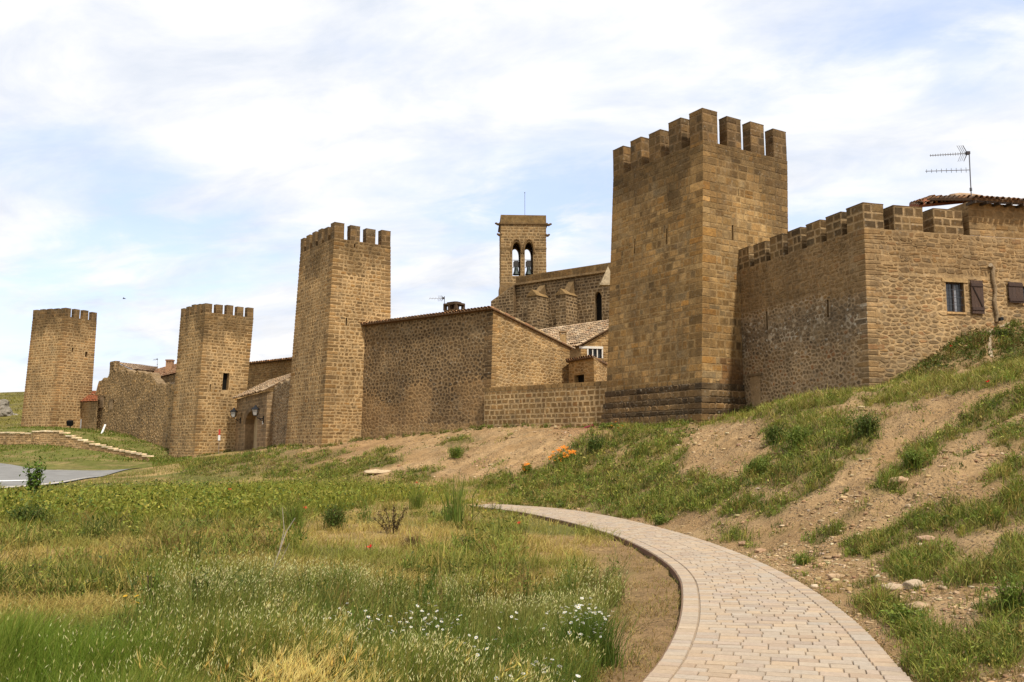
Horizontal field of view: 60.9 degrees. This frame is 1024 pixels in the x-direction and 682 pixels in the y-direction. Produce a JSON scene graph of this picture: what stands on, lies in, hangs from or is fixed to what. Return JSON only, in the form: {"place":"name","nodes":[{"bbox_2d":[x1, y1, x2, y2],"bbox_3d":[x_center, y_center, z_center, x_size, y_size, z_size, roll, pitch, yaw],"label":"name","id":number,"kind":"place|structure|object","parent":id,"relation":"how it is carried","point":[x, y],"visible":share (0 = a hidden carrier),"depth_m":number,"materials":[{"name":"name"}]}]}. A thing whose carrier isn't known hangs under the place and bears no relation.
{"place":"outdoors","nodes":[
{"label":"outdoors","id":0,"kind":"place"},
{"bbox_2d":[0,463,138,487],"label":"road","id":1,"kind":"structure","parent":0,"point":[10,472],"depth_m":54.24,"materials":[{"name":"grey asphalt"}]},
{"bbox_2d":[0,473,680,681],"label":"dry grass","id":2,"kind":"structure","parent":0,"point":[91,605],"depth_m":12.81,"materials":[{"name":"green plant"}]},
{"bbox_2d":[0,324,1023,681],"bbox_3d":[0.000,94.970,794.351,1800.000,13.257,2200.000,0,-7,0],"label":"ground","id":3,"kind":"structure","parent":0,"point":[906,422],"depth_m":16.47,"materials":[{"name":"soil"}]},
{"bbox_2d":[0,399,17,416],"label":"rock outcrop","id":4,"kind":"object","parent":3,"relation":"on","point":[5,409],"visible":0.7,"depth_m":107.29,"materials":[{"name":"grey stone"}]},
{"bbox_2d":[19,455,45,493],"bbox_3d":[-14.998,4.308,27.350,0.835,1.480,0.668,0,-7,0],"label":"sapling","id":5,"kind":"object","parent":3,"relation":"on","point":[33,478],"visible":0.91,"depth_m":27.31,"materials":[{"name":"green plant"}]},
{"bbox_2d":[4,499,62,524],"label":"bush","id":6,"kind":"object","parent":3,"relation":"on","point":[25,513],"visible":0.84,"depth_m":18.09,"materials":[{"name":"green plant"}]},
{"bbox_2d":[1,476,92,487],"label":"kerb","id":7,"kind":"structure","parent":3,"relation":"on","point":[41,484],"depth_m":41.64,"materials":[{"name":"grey concrete"}]},
{"bbox_2d":[21,308,96,427],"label":"fortress tower","id":8,"kind":"structure","parent":3,"relation":"on","point":[59,378],"depth_m":95.52,"materials":[{"name":"stone"}]},
{"bbox_2d":[66,420,72,427],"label":"floodlight","id":9,"kind":"object","parent":3,"relation":"on","point":[69,423],"visible":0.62,"depth_m":90.38,"materials":[{"name":"metal"}]},
{"bbox_2d":[0,430,153,460],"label":"retaining wall","id":10,"kind":"structure","parent":3,"relation":"on","point":[53,438],"depth_m":77.48,"materials":[{"name":"brown stone"}]},
{"bbox_2d":[80,391,97,428],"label":"village house","id":11,"kind":"structure","parent":3,"relation":"on","point":[89,405],"depth_m":94.29,"materials":[{"name":"stone"}]},
{"bbox_2d":[0,392,191,466],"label":"lawn grass","id":12,"kind":"structure","parent":3,"relation":"on","point":[154,461],"depth_m":77.64,"materials":[{"name":"green plant"}]},
{"bbox_2d":[88,361,174,448],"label":"ruined wall","id":13,"kind":"structure","parent":3,"relation":"on","point":[138,404],"depth_m":85.83,"materials":[{"name":"brown stone"}]},
{"bbox_2d":[99,395,105,407],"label":"blocked window","id":14,"kind":"structure","parent":13,"relation":"in","point":[101,404],"depth_m":93.19,"materials":[{"name":"brown stone"}]},
{"bbox_2d":[109,399,114,409],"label":"blocked window","id":15,"kind":"structure","parent":13,"relation":"in","point":[110,400],"depth_m":91.01,"materials":[{"name":"beige stone"}]},
{"bbox_2d":[120,362,157,372],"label":"village house","id":16,"kind":"structure","parent":3,"relation":"on","point":[138,367],"depth_m":97.10,"materials":[{"name":"tile"}]},
{"bbox_2d":[97,542,207,616],"bbox_3d":[-3.079,2.217,7.731,0.847,0.875,1.090,-3,-8,24],"label":"weed","id":17,"kind":"object","parent":3,"relation":"on","point":[151,582],"visible":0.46,"depth_m":7.66,"materials":[{"name":"green plant"}]},
{"bbox_2d":[153,359,176,382],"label":"village house","id":18,"kind":"structure","parent":3,"relation":"on","point":[167,372],"depth_m":93.52,"materials":[{"name":"tile"}]},
{"bbox_2d":[169,303,253,457],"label":"fortress tower","id":19,"kind":"structure","parent":3,"relation":"on","point":[212,365],"depth_m":75.49,"materials":[{"name":"stone"}]},
{"bbox_2d":[222,373,226,389],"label":"window","id":20,"kind":"structure","parent":19,"relation":"in","point":[224,374],"depth_m":76.01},
{"bbox_2d":[134,551,289,619],"bbox_3d":[-2.570,2.180,7.424,1.459,0.919,0.830,3,-7,-19],"label":"weed","id":21,"kind":"object","parent":3,"relation":"on","point":[195,583],"visible":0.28,"depth_m":7.35,"materials":[{"name":"green plant"}]},
{"bbox_2d":[218,429,220,453],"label":"marker post","id":22,"kind":"object","parent":3,"relation":"on","point":[219,435],"visible":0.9,"depth_m":70.00,"materials":[{"name":"white"}]},
{"bbox_2d":[206,558,285,606],"bbox_3d":[-2.437,2.326,8.037,0.904,0.769,0.761,2,-7,-17],"label":"weed","id":23,"kind":"object","parent":3,"relation":"on","point":[237,575],"visible":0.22,"depth_m":8.01,"materials":[{"name":"green plant"}]},
{"bbox_2d":[0,453,513,527],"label":"lush grass","id":24,"kind":"structure","parent":3,"relation":"on","point":[221,495],"depth_m":24.73,"materials":[{"name":"green plant"}]},
{"bbox_2d":[232,373,290,450],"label":"gatehouse","id":25,"kind":"object","parent":3,"relation":"on","point":[252,431],"visible":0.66,"depth_m":70.31,"materials":[{"name":"brown stone"}]},
{"bbox_2d":[230,408,240,423],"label":"wall lantern","id":26,"kind":"object","parent":25,"relation":"attached to","point":[233,411],"depth_m":72.82,"materials":[{"name":"metal"}]},
{"bbox_2d":[251,405,263,422],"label":"wall lantern","id":27,"kind":"object","parent":25,"relation":"attached to","point":[255,409],"depth_m":65.19,"materials":[{"name":"metal"}]},
{"bbox_2d":[247,357,291,396],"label":"stone house","id":28,"kind":"structure","parent":3,"relation":"on","point":[261,371],"depth_m":84.60,"materials":[{"name":"stone"}]},
{"bbox_2d":[0,476,548,605],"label":"mixed weeds","id":29,"kind":"object","parent":3,"relation":"on","point":[89,578],"visible":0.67,"depth_m":13.19,"materials":[{"name":"green plant"}]},
{"bbox_2d":[271,378,290,445],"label":"rough wall","id":30,"kind":"structure","parent":3,"relation":"on","point":[280,405],"depth_m":62.40,"materials":[{"name":"brown stone"}]},
{"bbox_2d":[268,507,294,585],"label":"dead branch","id":31,"kind":"object","parent":3,"relation":"on","point":[282,541],"visible":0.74,"depth_m":9.94,"materials":[{"name":"grey wood"}]},
{"bbox_2d":[269,496,313,529],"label":"feathery weed","id":32,"kind":"object","parent":3,"relation":"on","point":[291,516],"visible":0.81,"depth_m":17.10,"materials":[{"name":"green plant"}]},
{"bbox_2d":[201,595,403,681],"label":"barley clump","id":33,"kind":"object","parent":3,"relation":"on","point":[304,671],"visible":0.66,"depth_m":5.04,"materials":[{"name":"yellow plant"}]},
{"bbox_2d":[0,551,629,681],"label":"meadow grass","id":34,"kind":"structure","parent":3,"relation":"on","point":[75,653],"depth_m":5.54,"materials":[{"name":"green plant"}]},
{"bbox_2d":[0,546,631,681],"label":"oat seed heads","id":35,"kind":"object","parent":3,"relation":"on","point":[404,647],"visible":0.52,"depth_m":6.32,"materials":[{"name":"plant"}]},
{"bbox_2d":[47,609,615,681],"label":"leafy weeds","id":36,"kind":"object","parent":3,"relation":"on","point":[524,648],"visible":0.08,"depth_m":6.13,"materials":[{"name":"green plant"}]},
{"bbox_2d":[315,497,352,530],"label":"bush","id":37,"kind":"object","parent":3,"relation":"on","point":[332,515],"visible":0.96,"depth_m":16.96,"materials":[{"name":"green plant"}]},
{"bbox_2d":[285,222,390,446],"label":"fortress tower","id":38,"kind":"structure","parent":3,"relation":"on","point":[344,289],"depth_m":53.51,"materials":[{"name":"stone"}]},
{"bbox_2d":[126,627,549,681],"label":"scattered barley","id":39,"kind":"object","parent":3,"relation":"on","point":[459,678],"visible":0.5,"depth_m":5.14,"materials":[{"name":"yellow plant"}]},
{"bbox_2d":[36,544,644,681],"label":"meadow weeds","id":40,"kind":"object","parent":3,"relation":"on","point":[416,610],"visible":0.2,"depth_m":8.33,"materials":[{"name":"green plant"}]},
{"bbox_2d":[311,600,385,628],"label":"daisy plant","id":41,"kind":"object","parent":3,"relation":"on","point":[352,615],"visible":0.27,"depth_m":7.09,"materials":[{"name":"green plant"}]},
{"bbox_2d":[364,469,390,474],"bbox_3d":[-5.957,5.889,39.030,1.403,0.300,0.821,0,-7,0],"label":"rock","id":42,"kind":"object","parent":3,"relation":"on","point":[375,471],"visible":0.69,"depth_m":38.73,"materials":[{"name":"beige stone"}]},
{"bbox_2d":[373,500,407,533],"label":"dock plant","id":43,"kind":"object","parent":3,"relation":"on","point":[396,526],"visible":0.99,"depth_m":16.49,"materials":[{"name":"brown plant"}]},
{"bbox_2d":[358,613,436,646],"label":"daisy plant","id":44,"kind":"object","parent":3,"relation":"on","point":[389,628],"visible":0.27,"depth_m":6.51,"materials":[{"name":"green plant"}]},
{"bbox_2d":[399,532,423,548],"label":"weed","id":45,"kind":"object","parent":3,"relation":"on","point":[412,540],"visible":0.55,"depth_m":14.41,"materials":[{"name":"green plant"}]},
{"bbox_2d":[402,488,427,508],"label":"feathery weed","id":46,"kind":"object","parent":3,"relation":"on","point":[416,501],"visible":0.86,"depth_m":24.30,"materials":[{"name":"green plant"}]},
{"bbox_2d":[377,605,508,650],"bbox_3d":[-0.542,2.302,6.847,1.246,0.453,1.236,0,-7,0],"label":"daisy plant","id":47,"kind":"object","parent":3,"relation":"on","point":[442,624],"visible":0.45,"depth_m":6.89,"materials":[{"name":"green plant"}]},
{"bbox_2d":[445,444,464,457],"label":"bush","id":48,"kind":"object","parent":3,"relation":"on","point":[455,451],"visible":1,"depth_m":38.53,"materials":[{"name":"green plant"}]},
{"bbox_2d":[435,469,489,524],"bbox_3d":[-1.292,3.474,19.285,1.374,1.308,1.037,-5,-9,35],"label":"fennel clump","id":49,"kind":"object","parent":3,"relation":"on","point":[456,505],"visible":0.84,"depth_m":19.34,"materials":[{"name":"green plant"}]},
{"bbox_2d":[451,529,481,551],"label":"weed","id":50,"kind":"object","parent":3,"relation":"on","point":[467,541],"visible":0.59,"depth_m":13.82,"materials":[{"name":"green plant"}]},
{"bbox_2d":[360,301,575,438],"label":"stone house","id":51,"kind":"structure","parent":3,"relation":"on","point":[431,372],"depth_m":49.73,"materials":[{"name":"stone"}]},
{"bbox_2d":[429,296,444,302],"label":"tv aerial","id":52,"kind":"object","parent":51,"relation":"attached to","point":[442,298],"visible":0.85,"depth_m":51.12,"materials":[{"name":"metal"}]},
{"bbox_2d":[441,627,538,668],"bbox_3d":[-0.238,2.203,5.968,0.911,0.422,0.881,1,-7,-10],"label":"daisy plant","id":53,"kind":"object","parent":3,"relation":"on","point":[484,647],"visible":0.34,"depth_m":6.05,"materials":[{"name":"green plant"}]},
{"bbox_2d":[463,605,556,658],"bbox_3d":[0.034,2.357,7.102,0.908,0.427,0.900,6,-9,-40],"label":"daisy plant","id":54,"kind":"object","parent":3,"relation":"on","point":[510,629],"visible":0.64,"depth_m":7.03,"materials":[{"name":"green plant"}]},
{"bbox_2d":[519,461,532,472],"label":"orange flower bush","id":55,"kind":"object","parent":3,"relation":"on","point":[528,466],"visible":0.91,"depth_m":30.48,"materials":[{"name":"green plant"}]},
{"bbox_2d":[493,673,576,681],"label":"daisy plant","id":56,"kind":"object","parent":3,"relation":"on","point":[535,678],"visible":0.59,"depth_m":5.03,"materials":[{"name":"green plant"}]},
{"bbox_2d":[484,381,606,427],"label":"wall","id":57,"kind":"structure","parent":3,"relation":"on","point":[579,404],"depth_m":43.84,"materials":[{"name":"stone"}]},
{"bbox_2d":[491,192,610,328],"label":"church","id":58,"kind":"structure","parent":3,"relation":"on","point":[539,297],"depth_m":85.17,"materials":[{"name":"stone"}]},
{"bbox_2d":[512,261,519,274],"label":"church bell","id":59,"kind":"object","parent":58,"relation":"attached to","point":[516,266],"visible":1,"depth_m":90.11,"materials":[{"name":"metal"}]},
{"bbox_2d":[525,260,532,274],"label":"church bell","id":60,"kind":"object","parent":58,"relation":"attached to","point":[528,266],"visible":0.89,"depth_m":90.18,"materials":[{"name":"metal"}]},
{"bbox_2d":[597,292,601,320],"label":"lancet window","id":61,"kind":"structure","parent":58,"relation":"in","point":[599,299],"depth_m":82.01,"materials":[{"name":"black glass"}]},
{"bbox_2d":[91,317,1023,676],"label":"edge weeds","id":62,"kind":"object","parent":3,"relation":"on","point":[1015,323],"visible":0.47,"depth_m":42.97,"materials":[{"name":"green plant"}]},
{"bbox_2d":[547,445,580,463],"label":"orange flower bush","id":63,"kind":"object","parent":3,"relation":"on","point":[563,455],"visible":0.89,"depth_m":30.89,"materials":[{"name":"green plant"}]},
{"bbox_2d":[105,325,1023,681],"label":"loose stones","id":64,"kind":"object","parent":3,"relation":"on","point":[669,529],"visible":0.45,"depth_m":15.49,"materials":[{"name":"beige stone"}]},
{"bbox_2d":[540,319,608,361],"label":"stone house","id":65,"kind":"structure","parent":3,"relation":"on","point":[587,338],"depth_m":60.97,"materials":[{"name":"tile"}]},
{"bbox_2d":[579,346,602,357],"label":"window","id":66,"kind":"structure","parent":65,"relation":"in","point":[597,351],"depth_m":60.61,"materials":[{"name":"white glass"}]},
{"bbox_2d":[520,645,640,681],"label":"daisy plant","id":67,"kind":"object","parent":3,"relation":"on","point":[558,676],"visible":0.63,"depth_m":5.39,"materials":[{"name":"green plant"}]},
{"bbox_2d":[565,354,606,382],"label":"stone annex","id":68,"kind":"object","parent":3,"relation":"on","point":[588,368],"visible":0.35,"depth_m":51.01,"materials":[{"name":"stone"}]},
{"bbox_2d":[535,597,653,678],"bbox_3d":[0.736,2.265,6.827,1.355,0.526,1.173,3,-8,-25],"label":"daisy plant","id":69,"kind":"object","parent":3,"relation":"on","point":[589,631],"visible":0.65,"depth_m":6.66,"materials":[{"name":"green plant"}]},
{"bbox_2d":[582,432,607,453],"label":"bush","id":70,"kind":"object","parent":3,"relation":"on","point":[592,444],"visible":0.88,"depth_m":31.39,"materials":[{"name":"green plant"}]},
{"bbox_2d":[599,422,627,427],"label":"bush","id":71,"kind":"object","parent":3,"relation":"on","point":[610,424],"visible":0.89,"depth_m":35.69,"materials":[{"name":"green plant"}]},
{"bbox_2d":[651,512,670,524],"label":"bush","id":72,"kind":"object","parent":3,"relation":"on","point":[659,519],"visible":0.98,"depth_m":18.24,"materials":[{"name":"green plant"}]},
{"bbox_2d":[330,390,1023,681],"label":"scattered stones","id":73,"kind":"object","parent":3,"relation":"on","point":[834,557],"visible":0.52,"depth_m":12.66,"materials":[{"name":"beige stone"}]},
{"bbox_2d":[601,108,787,425],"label":"fortress tower","id":74,"kind":"structure","parent":3,"relation":"on","point":[696,207],"depth_m":38.29,"materials":[{"name":"stone"}]},
{"bbox_2d":[738,540,747,545],"bbox_3d":[3.802,3.320,14.280,0.180,0.094,0.133,-4,-8,30],"label":"rock","id":75,"kind":"object","parent":3,"relation":"on","point":[741,542],"visible":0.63,"depth_m":14.25,"materials":[{"name":"beige stone"}]},
{"bbox_2d":[737,452,774,474],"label":"bush","id":76,"kind":"object","parent":3,"relation":"on","point":[758,466],"visible":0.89,"depth_m":18.41,"materials":[{"name":"green plant"}]},
{"bbox_2d":[754,548,765,552],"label":"rock","id":77,"kind":"object","parent":3,"relation":"on","point":[759,549],"visible":0.88,"depth_m":13.49,"materials":[{"name":"beige stone"}]},
{"bbox_2d":[760,421,786,442],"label":"bush","id":78,"kind":"object","parent":3,"relation":"on","point":[772,432],"visible":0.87,"depth_m":21.18,"materials":[{"name":"green plant"}]},
{"bbox_2d":[777,420,818,447],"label":"bush","id":79,"kind":"object","parent":3,"relation":"on","point":[799,434],"visible":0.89,"depth_m":19.54,"materials":[{"name":"green plant"}]},
{"bbox_2d":[792,554,810,564],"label":"bush","id":80,"kind":"object","parent":3,"relation":"on","point":[802,560],"visible":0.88,"depth_m":11.91,"materials":[{"name":"green plant"}]},
{"bbox_2d":[826,573,844,578],"bbox_3d":[3.939,2.873,10.592,0.210,0.097,0.120,0,-7,0],"label":"rock","id":81,"kind":"object","parent":3,"relation":"on","point":[830,576],"visible":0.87,"depth_m":10.56,"materials":[{"name":"beige stone"}]},
{"bbox_2d":[739,202,963,406],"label":"battlement wall","id":82,"kind":"structure","parent":3,"relation":"on","point":[804,311],"depth_m":32.66,"materials":[{"name":"stone"}]},
{"bbox_2d":[747,373,761,406],"bbox_3d":[10.093,2.400,35.991,0.120,2.094,1.045,2,-7,-17],"label":"blocked door","id":83,"kind":"structure","parent":82,"relation":"in","point":[755,385],"depth_m":36.01,"materials":[{"name":"stone"}]},
{"bbox_2d":[842,410,887,435],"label":"bush","id":84,"kind":"object","parent":3,"relation":"on","point":[866,426],"visible":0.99,"depth_m":17.78,"materials":[{"name":"green plant"}]},
{"bbox_2d":[881,583,902,590],"bbox_3d":[4.066,2.640,9.310,0.238,0.103,0.155,0,-7,0],"label":"rock","id":85,"kind":"object","parent":3,"relation":"on","point":[895,586],"visible":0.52,"depth_m":9.27,"materials":[{"name":"beige stone"}]},
{"bbox_2d":[889,476,908,483],"bbox_3d":[6.122,2.221,13.819,0.386,0.153,0.225,0,-7,0],"label":"rock","id":86,"kind":"object","parent":3,"relation":"on","point":[902,478],"visible":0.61,"depth_m":13.73,"materials":[{"name":"beige stone"}]},
{"bbox_2d":[876,601,928,626],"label":"bush","id":87,"kind":"object","parent":3,"relation":"on","point":[899,609],"visible":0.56,"depth_m":7.74,"materials":[{"name":"green plant"}]},
{"bbox_2d":[902,579,924,590],"bbox_3d":[4.155,2.531,8.999,0.263,0.140,0.175,4,-8,-28],"label":"rock","id":88,"kind":"object","parent":3,"relation":"on","point":[906,584],"visible":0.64,"depth_m":8.94,"materials":[{"name":"beige stone"}]},
{"bbox_2d":[898,446,931,467],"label":"bush","id":89,"kind":"object","parent":3,"relation":"on","point":[913,456],"visible":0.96,"depth_m":14.04,"materials":[{"name":"green plant"}]},
{"bbox_2d":[906,601,930,609],"bbox_3d":[3.816,2.497,8.177,0.213,0.095,0.117,-3,-8,22],"label":"rock","id":90,"kind":"object","parent":3,"relation":"on","point":[920,603],"visible":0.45,"depth_m":8.16,"materials":[{"name":"beige stone"}]},
{"bbox_2d":[916,535,935,541],"bbox_3d":[5.268,2.518,11.068,0.229,0.108,0.132,-2,-7,12],"label":"rock","id":91,"kind":"object","parent":3,"relation":"on","point":[927,537],"visible":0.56,"depth_m":11.03,"materials":[{"name":"beige stone"}]},
{"bbox_2d":[864,193,1023,385],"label":"stone house","id":92,"kind":"structure","parent":3,"relation":"on","point":[928,294],"depth_m":30.77,"materials":[{"name":"brown stone"}]},
{"bbox_2d":[925,146,971,195],"bbox_3d":[16.477,-6.060,32.875,1.891,2.849,0.179,1,-7,-8],"label":"tv aerial","id":93,"kind":"object","parent":92,"relation":"attached to","point":[966,153],"visible":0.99,"depth_m":32.98,"materials":[{"name":"metal"}]},
{"bbox_2d":[942,278,967,314],"bbox_3d":[15.693,-1.575,30.864,1.077,1.296,0.238,2,-7,-14],"label":"window","id":94,"kind":"structure","parent":92,"relation":"in","point":[953,291],"depth_m":30.92,"materials":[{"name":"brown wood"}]},
{"bbox_2d":[988,328,993,356],"bbox_3d":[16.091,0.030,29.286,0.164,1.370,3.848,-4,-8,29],"label":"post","id":95,"kind":"object","parent":3,"relation":"on","point":[990,346],"visible":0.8,"depth_m":29.00,"materials":[{"name":"beige wood"}]},
{"bbox_2d":[976,569,1023,615],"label":"bush","id":96,"kind":"object","parent":3,"relation":"on","point":[1012,591],"visible":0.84,"depth_m":7.35,"materials":[{"name":"green plant"}]},
{"bbox_2d":[990,328,1015,336],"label":"bush","id":97,"kind":"object","parent":3,"relation":"on","point":[998,332],"visible":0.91,"depth_m":29.70,"materials":[{"name":"green plant"}]},
{"bbox_2d":[0,0,1023,391],"label":"sky","id":98,"kind":"structure","parent":0,"point":[165,157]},
{"bbox_2d":[176,321,1023,681],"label":"embankment grass","id":99,"kind":"structure","parent":0,"point":[936,649],"depth_m":17.28,"materials":[{"name":"green plant"}]},
{"bbox_2d":[474,504,912,681],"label":"path","id":100,"kind":"structure","parent":0,"point":[743,618],"depth_m":7.94,"materials":[{"name":"beige stone"}]}
]}

